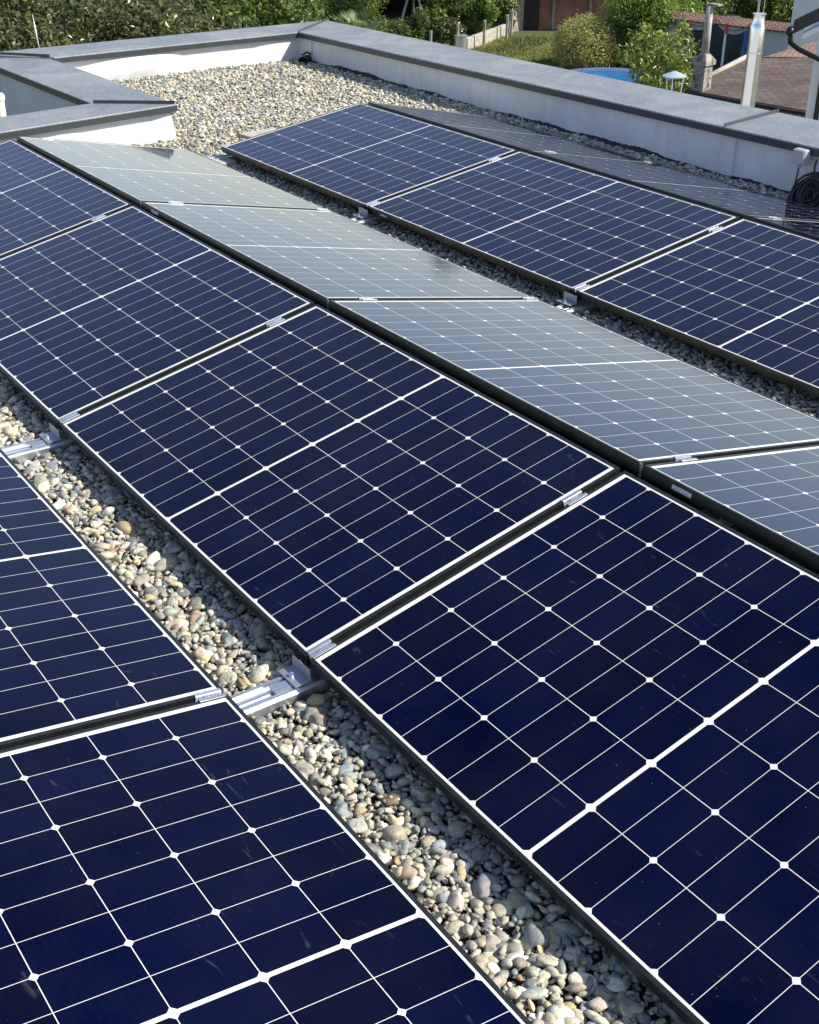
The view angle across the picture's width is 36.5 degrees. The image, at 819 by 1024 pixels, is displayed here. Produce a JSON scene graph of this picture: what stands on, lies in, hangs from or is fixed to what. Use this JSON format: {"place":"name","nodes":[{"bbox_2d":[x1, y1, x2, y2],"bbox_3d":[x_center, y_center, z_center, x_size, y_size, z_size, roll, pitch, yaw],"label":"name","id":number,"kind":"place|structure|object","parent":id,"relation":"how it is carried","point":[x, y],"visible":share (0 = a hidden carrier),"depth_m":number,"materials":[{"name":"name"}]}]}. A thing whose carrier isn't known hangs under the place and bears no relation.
{"place":"outdoors","nodes":[
{"label":"outdoors","id":0,"kind":"place"},
{"bbox_2d":[35,0,656,45],"bbox_3d":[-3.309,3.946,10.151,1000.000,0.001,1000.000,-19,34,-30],"label":"ground","id":1,"kind":"structure","parent":0,"point":[470,30],"depth_m":57.97,"materials":[{"name":"green plant"}]},
{"bbox_2d":[32,15,39,47],"bbox_3d":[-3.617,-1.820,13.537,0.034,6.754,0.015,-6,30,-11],"label":"lightning rod","id":2,"kind":"object","parent":1,"relation":"on","point":[36,32],"visible":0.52,"depth_m":11.96,"materials":[{"name":"metal"}]},
{"bbox_2d":[0,0,91,51],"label":"broadleaf tree","id":3,"kind":"object","parent":1,"relation":"on","point":[19,33],"visible":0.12,"depth_m":19.04,"materials":[{"name":"green plant"}]},
{"bbox_2d":[0,52,177,145],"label":"parapet wall","id":4,"kind":"structure","parent":1,"relation":"on","point":[49,98],"depth_m":8.74,"materials":[{"name":"metal"}]},
{"bbox_2d":[0,0,179,50],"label":"broadleaf tree","id":5,"kind":"object","parent":1,"relation":"on","point":[86,7],"visible":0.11,"depth_m":20.11,"materials":[{"name":"green plant"}]},
{"bbox_2d":[50,0,251,45],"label":"broadleaf tree","id":6,"kind":"object","parent":1,"relation":"on","point":[185,24],"visible":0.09,"depth_m":20.71,"materials":[{"name":"green plant"}]},
{"bbox_2d":[0,18,327,80],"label":"parapet wall","id":7,"kind":"structure","parent":1,"relation":"on","point":[119,60],"depth_m":11.08,"materials":[{"name":"paint"}]},
{"bbox_2d":[143,0,316,32],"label":"broadleaf tree","id":8,"kind":"object","parent":1,"relation":"on","point":[251,10],"visible":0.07,"depth_m":23.03,"materials":[{"name":"green plant"}]},
{"bbox_2d":[257,0,330,21],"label":"broadleaf tree","id":9,"kind":"object","parent":1,"relation":"on","point":[319,15],"visible":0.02,"depth_m":25.59,"materials":[{"name":"green plant"}]},
{"bbox_2d":[310,0,388,28],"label":"broadleaf tree","id":10,"kind":"object","parent":1,"relation":"on","point":[336,7],"visible":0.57,"depth_m":55.27,"materials":[{"name":"green plant"}]},
{"bbox_2d":[333,6,387,31],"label":"shrub","id":11,"kind":"object","parent":1,"relation":"on","point":[352,18],"visible":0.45,"depth_m":46.96,"materials":[{"name":"green plant"}]},
{"bbox_2d":[371,15,401,34],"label":"shrub","id":12,"kind":"object","parent":1,"relation":"on","point":[386,22],"visible":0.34,"depth_m":51.37,"materials":[{"name":"green plant"}]},
{"bbox_2d":[381,17,414,37],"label":"shrub","id":13,"kind":"object","parent":1,"relation":"on","point":[402,29],"visible":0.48,"depth_m":51.35,"materials":[{"name":"green plant"}]},
{"bbox_2d":[401,0,422,19],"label":"young tree","id":14,"kind":"object","parent":1,"relation":"on","point":[405,6],"visible":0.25,"depth_m":53.05,"materials":[{"name":"brown plant"}]},
{"bbox_2d":[405,14,432,39],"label":"shrub","id":15,"kind":"object","parent":1,"relation":"on","point":[420,34],"visible":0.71,"depth_m":51.69,"materials":[{"name":"green plant"}]},
{"bbox_2d":[409,4,446,38],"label":"shrub","id":16,"kind":"object","parent":1,"relation":"on","point":[426,17],"visible":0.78,"depth_m":51.60,"materials":[{"name":"green plant"}]},
{"bbox_2d":[429,30,431,41],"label":"fence post","id":17,"kind":"object","parent":1,"relation":"on","point":[430,36],"visible":0.61,"depth_m":50.89,"materials":[{"name":"grey wood"}]},
{"bbox_2d":[426,15,454,42],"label":"shrub","id":18,"kind":"object","parent":1,"relation":"on","point":[440,36],"visible":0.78,"depth_m":51.64,"materials":[{"name":"green plant"}]},
{"bbox_2d":[422,0,480,24],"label":"garden tree","id":19,"kind":"object","parent":1,"relation":"on","point":[457,9],"visible":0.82,"depth_m":54.12,"materials":[{"name":"green plant"}]},
{"bbox_2d":[436,15,467,45],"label":"shrub","id":20,"kind":"object","parent":1,"relation":"on","point":[451,39],"visible":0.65,"depth_m":51.60,"materials":[{"name":"green plant"}]},
{"bbox_2d":[456,24,458,35],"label":"fence post","id":21,"kind":"object","parent":1,"relation":"on","point":[457,29],"visible":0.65,"depth_m":50.36,"materials":[{"name":"grey wood"}]},
{"bbox_2d":[454,34,467,48],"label":"bin","id":22,"kind":"object","parent":1,"relation":"on","point":[460,40],"visible":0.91,"depth_m":50.38,"materials":[{"name":"metal"}]},
{"bbox_2d":[464,0,500,33],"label":"shrub","id":23,"kind":"object","parent":1,"relation":"on","point":[487,10],"visible":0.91,"depth_m":54.23,"materials":[{"name":"green plant"}]},
{"bbox_2d":[482,20,485,45],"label":"fence post","id":24,"kind":"object","parent":1,"relation":"on","point":[484,31],"visible":0.74,"depth_m":51.11,"materials":[{"name":"grey wood"}]},
{"bbox_2d":[466,24,505,48],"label":"wall","id":25,"kind":"structure","parent":1,"relation":"on","point":[474,40],"depth_m":52.52,"materials":[{"name":"concrete"}]},
{"bbox_2d":[482,0,523,28],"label":"garden tree","id":26,"kind":"object","parent":1,"relation":"on","point":[505,9],"visible":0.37,"depth_m":55.21,"materials":[{"name":"green plant"}]},
{"bbox_2d":[505,14,508,39],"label":"fence post","id":27,"kind":"object","parent":1,"relation":"on","point":[507,23],"visible":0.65,"depth_m":53.18,"materials":[{"name":"grey wood"}]},
{"bbox_2d":[510,11,513,37],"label":"fence post","id":28,"kind":"object","parent":1,"relation":"on","point":[511,23],"visible":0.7,"depth_m":53.52,"materials":[{"name":"grey wood"}]},
{"bbox_2d":[509,0,523,31],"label":"wall","id":29,"kind":"structure","parent":1,"relation":"on","point":[518,25],"depth_m":55.96,"materials":[{"name":"beige concrete"}]},
{"bbox_2d":[298,21,818,198],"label":"parapet wall","id":30,"kind":"structure","parent":1,"relation":"on","point":[753,145],"depth_m":8.91,"materials":[{"name":"metal"}]},
{"bbox_2d":[791,147,809,167],"bbox_3d":[2.330,-2.106,7.395,0.062,0.114,0.088,-19,34,-30],"label":"junction box","id":31,"kind":"object","parent":30,"relation":"attached to","point":[800,156],"visible":1,"depth_m":7.37,"materials":[{"name":"grey plastic"}]},
{"bbox_2d":[523,0,624,29],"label":"brick shed","id":32,"kind":"structure","parent":1,"relation":"on","point":[545,14],"depth_m":56.12,"materials":[{"name":"brown brick"}]},
{"bbox_2d":[523,0,539,29],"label":"door","id":33,"kind":"structure","parent":32,"relation":"in","point":[531,7],"depth_m":56.15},
{"bbox_2d":[548,9,624,69],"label":"round bush","id":34,"kind":"object","parent":1,"relation":"on","point":[587,49],"visible":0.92,"depth_m":46.85,"materials":[{"name":"green plant"}]},
{"bbox_2d":[572,67,670,86],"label":"round pool","id":35,"kind":"structure","parent":1,"relation":"on","point":[616,73],"depth_m":42.25,"materials":[{"name":"plastic"}]},
{"bbox_2d":[597,0,681,61],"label":"garden tree","id":36,"kind":"object","parent":1,"relation":"on","point":[631,14],"visible":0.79,"depth_m":46.38,"materials":[{"name":"green plant"}]},
{"bbox_2d":[615,17,700,92],"bbox_3d":[6.354,-10.280,31.392,2.681,4.175,2.829,8,30,14],"label":"shrub","id":37,"kind":"object","parent":1,"relation":"on","point":[645,53],"visible":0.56,"depth_m":30.55,"materials":[{"name":"green plant"}]},
{"bbox_2d":[662,71,686,91],"bbox_3d":[2.592,-1.597,13.699,0.234,6.260,0.236,-19,34,-30],"label":"chimney cowl","id":38,"kind":"object","parent":1,"relation":"on","point":[675,75],"visible":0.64,"depth_m":12.15,"materials":[{"name":"white metal"}]},
{"bbox_2d":[657,0,703,35],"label":"garden tree","id":39,"kind":"object","parent":1,"relation":"on","point":[686,5],"visible":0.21,"depth_m":48.13,"materials":[{"name":"green plant"}]},
{"bbox_2d":[677,58,715,89],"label":"shrub","id":40,"kind":"object","parent":1,"relation":"on","point":[692,66],"visible":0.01,"depth_m":40.76,"materials":[{"name":"green plant"}]},
{"bbox_2d":[692,0,738,15],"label":"tree","id":41,"kind":"object","parent":1,"relation":"on","point":[723,9],"visible":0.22,"depth_m":49.64,"materials":[{"name":"green plant"}]},
{"bbox_2d":[658,10,790,67],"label":"garden wall","id":42,"kind":"structure","parent":1,"relation":"on","point":[775,38],"depth_m":44.85,"materials":[{"name":"grey tile"}]},
{"bbox_2d":[720,23,728,66],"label":"garden pole","id":43,"kind":"object","parent":1,"relation":"on","point":[726,26],"visible":0.67,"depth_m":40.41,"materials":[{"name":"silver metal"}]},
{"bbox_2d":[720,13,740,17],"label":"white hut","id":44,"kind":"object","parent":1,"relation":"on","point":[731,15],"visible":0.14,"depth_m":50.70,"materials":[{"name":"white"}]},
{"bbox_2d":[718,0,770,18],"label":"tree","id":45,"kind":"object","parent":1,"relation":"on","point":[740,10],"visible":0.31,"depth_m":50.84,"materials":[{"name":"green plant"}]},
{"bbox_2d":[740,28,749,56],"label":"closed parasol","id":46,"kind":"object","parent":1,"relation":"on","point":[745,44],"visible":0.25,"depth_m":40.22,"materials":[{"name":"blue fabric"}]},
{"bbox_2d":[684,55,813,117],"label":"roof","id":47,"kind":"structure","parent":1,"relation":"on","point":[783,85],"depth_m":23.28,"materials":[{"name":"brown tile"}]},
{"bbox_2d":[691,3,722,91],"bbox_3d":[5.449,-8.480,22.834,0.330,1.635,0.350,-25,38,-37],"label":"concrete chimney","id":48,"kind":"object","parent":47,"relation":"on","point":[703,62],"visible":0.94,"depth_m":22.84,"materials":[{"name":"grey concrete"}]},
{"bbox_2d":[740,0,765,107],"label":"flue pipe","id":49,"kind":"object","parent":1,"relation":"on","point":[753,59],"visible":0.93,"depth_m":11.27,"materials":[{"name":"silver metal"}]},
{"bbox_2d":[732,0,793,22],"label":"tree","id":50,"kind":"object","parent":1,"relation":"on","point":[780,10],"visible":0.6,"depth_m":49.99,"materials":[{"name":"green plant"}]},
{"bbox_2d":[763,42,816,57],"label":"roof","id":51,"kind":"structure","parent":1,"relation":"on","point":[794,53],"depth_m":27.49,"materials":[{"name":"red tile"}]},
{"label":"garden pole","id":52,"kind":"object","parent":1,"relation":"on","visible":0},
{"bbox_2d":[678,14,751,69],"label":"garden net","id":53,"kind":"object","parent":52,"relation":"hanging from","point":[733,46],"visible":0.25,"depth_m":41.99,"materials":[{"name":"fabric"}]},
{"bbox_2d":[0,58,818,1023],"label":"gravel","id":54,"kind":"structure","parent":0,"point":[242,98],"depth_m":3.46,"materials":[{"name":"beige gravel"}]},
{"bbox_2d":[239,128,275,138],"bbox_3d":[-1.039,-2.685,8.875,0.300,0.055,0.200,-23,37,-35],"label":"ballast block","id":55,"kind":"object","parent":54,"relation":"on","point":[246,135],"depth_m":8.84,"materials":[{"name":"concrete"}]},
{"bbox_2d":[0,694,531,1023],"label":"solar panel","id":56,"kind":"object","parent":54,"relation":"on","point":[217,861],"visible":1,"depth_m":2.46,"materials":[{"name":"blue glass"}]},
{"bbox_2d":[299,51,311,62],"bbox_3d":[-0.965,-4.238,11.577,0.093,0.109,0.208,11,31,19],"label":"roof drain","id":57,"kind":"object","parent":54,"relation":"on","point":[307,58],"visible":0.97,"depth_m":11.57,"materials":[{"name":"black rubber"}]},
{"bbox_2d":[221,102,517,209],"bbox_3d":[-0.296,-2.293,7.878,1.122,0.035,1.727,-27,38,-25],"label":"solar panel","id":58,"kind":"object","parent":54,"relation":"on","point":[360,154],"visible":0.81,"depth_m":7.78,"materials":[{"name":"blue glass"}]},
{"bbox_2d":[366,200,378,205],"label":"panel clamp","id":59,"kind":"object","parent":58,"relation":"attached to","point":[372,202],"visible":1,"depth_m":7.02,"materials":[{"name":"metal"}]},
{"bbox_2d":[368,102,645,161],"bbox_3d":[0.652,-2.580,8.458,1.122,0.037,1.727,-7,28,-36],"label":"solar panel","id":60,"kind":"object","parent":54,"relation":"on","point":[510,135],"visible":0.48,"depth_m":8.35,"materials":[{"name":"blue glass"}]},
{"bbox_2d":[528,150,818,220],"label":"solar panel","id":61,"kind":"object","parent":54,"relation":"on","point":[742,202],"visible":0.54,"depth_m":7.13,"materials":[{"name":"blue glass"}]},
{"bbox_2d":[752,217,818,239],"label":"solar panel","id":62,"kind":"object","parent":54,"relation":"on","point":[809,229],"visible":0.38,"depth_m":6.20,"materials":[{"name":"blue glass"}]},
{"bbox_2d":[3,72,818,1023],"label":"roof deck","id":63,"kind":"structure","parent":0,"point":[747,534],"depth_m":3.23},
{"bbox_2d":[0,92,5,116],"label":"vent pipe","id":64,"kind":"object","parent":63,"relation":"on","point":[2,106],"visible":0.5,"depth_m":8.56,"materials":[{"name":"white plastic"}]},
{"bbox_2d":[205,154,236,165],"bbox_3d":[-1.283,-2.311,8.215,0.200,0.045,0.240,-19,34,-30],"label":"ballast block","id":65,"kind":"object","parent":63,"relation":"on","point":[229,161],"depth_m":8.18,"materials":[{"name":"concrete"}]},
{"bbox_2d":[207,154,240,161],"bbox_3d":[-1.358,-2.311,8.198,4.500,0.041,0.088,-19,34,-30],"label":"mounting rail","id":66,"kind":"object","parent":63,"relation":"on","point":[230,156],"depth_m":8.26,"materials":[{"name":"metal"}]},
{"bbox_3d":[-2.251,-2.021,7.360,0.030,0.240,0.620,-19,34,-30],"label":"ridge support","id":67,"kind":"object","parent":66,"relation":"on","visible":0},
{"bbox_2d":[0,139,131,257],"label":"solar panel","id":68,"kind":"object","parent":67,"relation":"on","point":[42,198],"visible":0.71,"depth_m":6.41,"materials":[{"name":"blue glass"}]},
{"bbox_2d":[17,136,328,209],"bbox_3d":[-1.393,-1.935,7.112,1.122,0.037,1.727,-7,28,-36],"label":"solar panel","id":69,"kind":"object","parent":67,"relation":"on","point":[135,175],"visible":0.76,"depth_m":7.00,"materials":[{"name":"blue glass"}]},
{"bbox_2d":[0,300,599,463],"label":"mounting rail","id":70,"kind":"object","parent":63,"relation":"on","point":[28,450],"visible":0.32,"depth_m":4.47,"materials":[{"name":"metal"}]},
{"bbox_2d":[39,423,59,443],"bbox_3d":[-1.306,-0.286,4.493,0.048,0.037,0.090,-19,34,-30],"label":"angle bracket","id":71,"kind":"object","parent":70,"relation":"on","point":[52,435],"visible":1,"depth_m":4.50,"materials":[{"name":"metal"}]},
{"bbox_2d":[367,151,739,295],"bbox_3d":[0.715,-1.593,6.637,1.123,0.038,1.727,-27,38,-25],"label":"solar panel","id":72,"kind":"object","parent":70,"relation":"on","point":[559,226],"visible":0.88,"depth_m":6.53,"materials":[{"name":"blue glass"}]},
{"bbox_2d":[488,156,500,161],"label":"panel clamp","id":73,"kind":"object","parent":72,"relation":"attached to","point":[494,158],"visible":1,"depth_m":7.40,"materials":[{"name":"metal"}]},
{"bbox_2d":[573,283,589,292],"bbox_3d":[0.803,-1.042,5.789,0.072,0.022,0.038,-27,38,-25],"label":"panel clamp","id":74,"kind":"object","parent":72,"relation":"attached to","point":[578,288],"visible":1,"depth_m":5.78,"materials":[{"name":"metal"}]},
{"bbox_2d":[556,291,576,305],"bbox_3d":[0.732,-0.993,5.773,0.048,0.039,0.090,-19,34,-30],"label":"angle bracket","id":75,"kind":"object","parent":70,"relation":"on","point":[568,299],"visible":1,"depth_m":5.78,"materials":[{"name":"metal"}]},
{"bbox_2d":[209,214,390,254],"bbox_3d":[-0.313,-1.623,6.978,4.600,0.041,0.088,-19,34,-30],"label":"mounting rail","id":76,"kind":"object","parent":63,"relation":"on","point":[369,219],"visible":0.04,"depth_m":7.00,"materials":[{"name":"metal"}]},
{"bbox_2d":[352,207,367,217],"bbox_3d":[-0.280,-1.693,7.014,0.048,0.039,0.090,-19,34,-30],"label":"angle bracket","id":77,"kind":"object","parent":76,"relation":"on","point":[362,213],"visible":1,"depth_m":7.02,"materials":[{"name":"metal"}]},
{"bbox_3d":[-1.247,-1.319,6.115,0.030,0.240,0.620,-19,34,-30],"label":"ridge support","id":78,"kind":"object","parent":76,"relation":"on","visible":0},
{"bbox_2d":[0,205,314,429],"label":"solar panel","id":79,"kind":"object","parent":78,"relation":"on","point":[100,311],"visible":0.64,"depth_m":5.16,"materials":[{"name":"blue glass"}]},
{"bbox_2d":[58,411,79,422],"bbox_3d":[-1.234,-0.336,4.508,0.072,0.022,0.038,-29,39,-23],"label":"panel clamp","id":80,"kind":"object","parent":79,"relation":"attached to","point":[70,416],"visible":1,"depth_m":4.50,"materials":[{"name":"metal"}]},
{"bbox_2d":[90,214,105,220],"bbox_3d":[-1.528,-1.439,6.100,0.072,0.022,0.038,-29,39,-23],"label":"panel clamp","id":81,"kind":"object","parent":79,"relation":"attached to","point":[96,218],"visible":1,"depth_m":6.09,"materials":[{"name":"metal"}]},
{"bbox_2d":[141,202,531,306],"bbox_3d":[-0.383,-1.235,5.871,1.123,0.035,1.727,-7,28,-36],"label":"solar panel","id":82,"kind":"object","parent":78,"relation":"on","point":[321,257],"visible":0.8,"depth_m":5.74,"materials":[{"name":"glass"}]},
{"bbox_2d":[358,297,376,299],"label":"panel clamp","id":83,"kind":"object","parent":82,"relation":"attached to","point":[366,298],"visible":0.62,"depth_m":5.02,"materials":[{"name":"metal"}]},
{"bbox_2d":[522,297,538,299],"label":"panel clamp","id":84,"kind":"object","parent":82,"relation":"attached to","point":[530,298],"visible":0.58,"depth_m":5.54,"materials":[{"name":"metal"}]},
{"bbox_2d":[230,509,732,719],"bbox_3d":[1.123,-0.025,4.134,6.000,0.042,0.088,-19,34,-30],"label":"mounting rail","id":85,"kind":"object","parent":63,"relation":"on","point":[268,697],"visible":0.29,"depth_m":3.21,"materials":[{"name":"metal"}]},
{"bbox_2d":[0,449,223,749],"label":"solar panel","id":86,"kind":"object","parent":85,"relation":"on","point":[88,639],"visible":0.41,"depth_m":3.27,"materials":[{"name":"blue glass"}]},
{"bbox_2d":[193,688,225,702],"bbox_3d":[-0.501,0.467,3.107,0.072,0.022,0.038,-10,30,-35],"label":"panel clamp","id":87,"kind":"object","parent":86,"relation":"attached to","point":[204,696],"visible":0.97,"depth_m":3.10,"materials":[{"name":"metal"}]},
{"bbox_2d":[278,654,310,687],"bbox_3d":[-0.302,0.416,3.248,0.048,0.037,0.090,-19,34,-30],"label":"angle bracket","id":88,"kind":"object","parent":85,"relation":"on","point":[297,674],"visible":1,"depth_m":3.25,"materials":[{"name":"metal"}]},
{"bbox_2d":[576,218,818,397],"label":"solar panel","id":89,"kind":"object","parent":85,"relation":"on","point":[743,292],"visible":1,"depth_m":5.55,"materials":[{"name":"blue glass"}]},
{"bbox_2d":[707,225,721,231],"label":"panel clamp","id":90,"kind":"object","parent":89,"relation":"attached to","point":[711,229],"visible":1,"depth_m":6.16,"materials":[{"name":"metal"}]},
{"bbox_3d":[0.824,0.128,3.547,0.030,0.240,0.705,-19,34,-30],"label":"ridge support","id":91,"kind":"object","parent":85,"relation":"on","visible":0},
{"bbox_2d":[59,304,619,664],"bbox_3d":[-0.317,-0.211,4.093,1.122,0.035,1.727,-29,39,-23],"label":"solar panel","id":92,"kind":"object","parent":91,"relation":"on","point":[300,484],"visible":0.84,"depth_m":3.93,"materials":[{"name":"blue glass"}]},
{"bbox_2d":[265,316,284,326],"bbox_3d":[-0.524,-0.737,4.855,0.072,0.022,0.038,-29,39,-23],"label":"panel clamp","id":93,"kind":"object","parent":92,"relation":"attached to","point":[275,320],"visible":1,"depth_m":4.85,"materials":[{"name":"metal"}]},
{"bbox_2d":[561,489,587,506],"bbox_3d":[0.480,-0.035,3.610,0.072,0.022,0.038,-29,39,-23],"label":"panel clamp","id":94,"kind":"object","parent":92,"relation":"attached to","point":[577,495],"visible":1,"depth_m":3.60,"materials":[{"name":"metal"}]},
{"bbox_2d":[309,471,818,1023],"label":"solar panel","id":95,"kind":"object","parent":91,"relation":"on","point":[595,713],"visible":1,"depth_m":2.88,"materials":[{"name":"blue glass"}]},
{"bbox_2d":[306,638,335,658],"bbox_3d":[-0.230,0.366,3.263,0.072,0.022,0.038,-29,39,-23],"label":"panel clamp","id":96,"kind":"object","parent":95,"relation":"attached to","point":[322,649],"visible":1,"depth_m":3.26,"materials":[{"name":"metal"}]},
{"bbox_2d":[328,299,818,472],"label":"solar panel","id":97,"kind":"object","parent":91,"relation":"on","point":[628,403],"visible":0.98,"depth_m":4.47,"materials":[{"name":"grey glass"}]},
{"bbox_2d":[638,462,642,476],"bbox_3d":[0.686,-0.125,3.686,0.003,0.045,0.010,-19,34,-30],"label":"ridge hook","id":98,"kind":"object","parent":97,"relation":"attached to","point":[640,470],"visible":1,"depth_m":3.68,"materials":[{"name":"metal"}]},
{"bbox_2d":[673,454,697,461],"bbox_3d":[0.840,-0.156,3.786,0.072,0.022,0.038,-7,28,-36],"label":"panel clamp","id":99,"kind":"object","parent":97,"relation":"attached to","point":[688,457],"visible":0.62,"depth_m":3.78,"materials":[{"name":"metal"}]},
{"bbox_2d":[642,444,818,569],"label":"solar panel","id":100,"kind":"object","parent":91,"relation":"on","point":[771,497],"visible":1,"depth_m":3.60,"materials":[{"name":"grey glass"}]},
{"bbox_2d":[787,159,818,208],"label":"cable coil","id":101,"kind":"object","parent":63,"relation":"on","point":[804,190],"visible":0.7,"depth_m":7.31,"materials":[{"name":"black rubber"}]},
{"bbox_2d":[371,0,497,21],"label":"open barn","id":102,"kind":"structure","parent":0,"point":[394,5],"depth_m":61.49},
{"bbox_2d":[463,33,669,72],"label":"grass","id":103,"kind":"structure","parent":0,"point":[538,49],"depth_m":50.94,"materials":[{"name":"green plant"}]},
{"bbox_2d":[686,20,692,59],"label":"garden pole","id":104,"kind":"object","parent":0,"point":[690,25],"visible":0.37,"depth_m":42.23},
{"bbox_2d":[786,8,818,120],"bbox_3d":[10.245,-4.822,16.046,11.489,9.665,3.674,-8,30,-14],"label":"satellite dish","id":105,"kind":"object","parent":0,"point":[809,22],"depth_m":15.17,"materials":[{"name":"grey metal"}]},
{"bbox_2d":[787,0,818,49],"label":"distant house","id":106,"kind":"structure","parent":0,"point":[801,8],"depth_m":37.71,"materials":[{"name":"white paint"}]}
]}

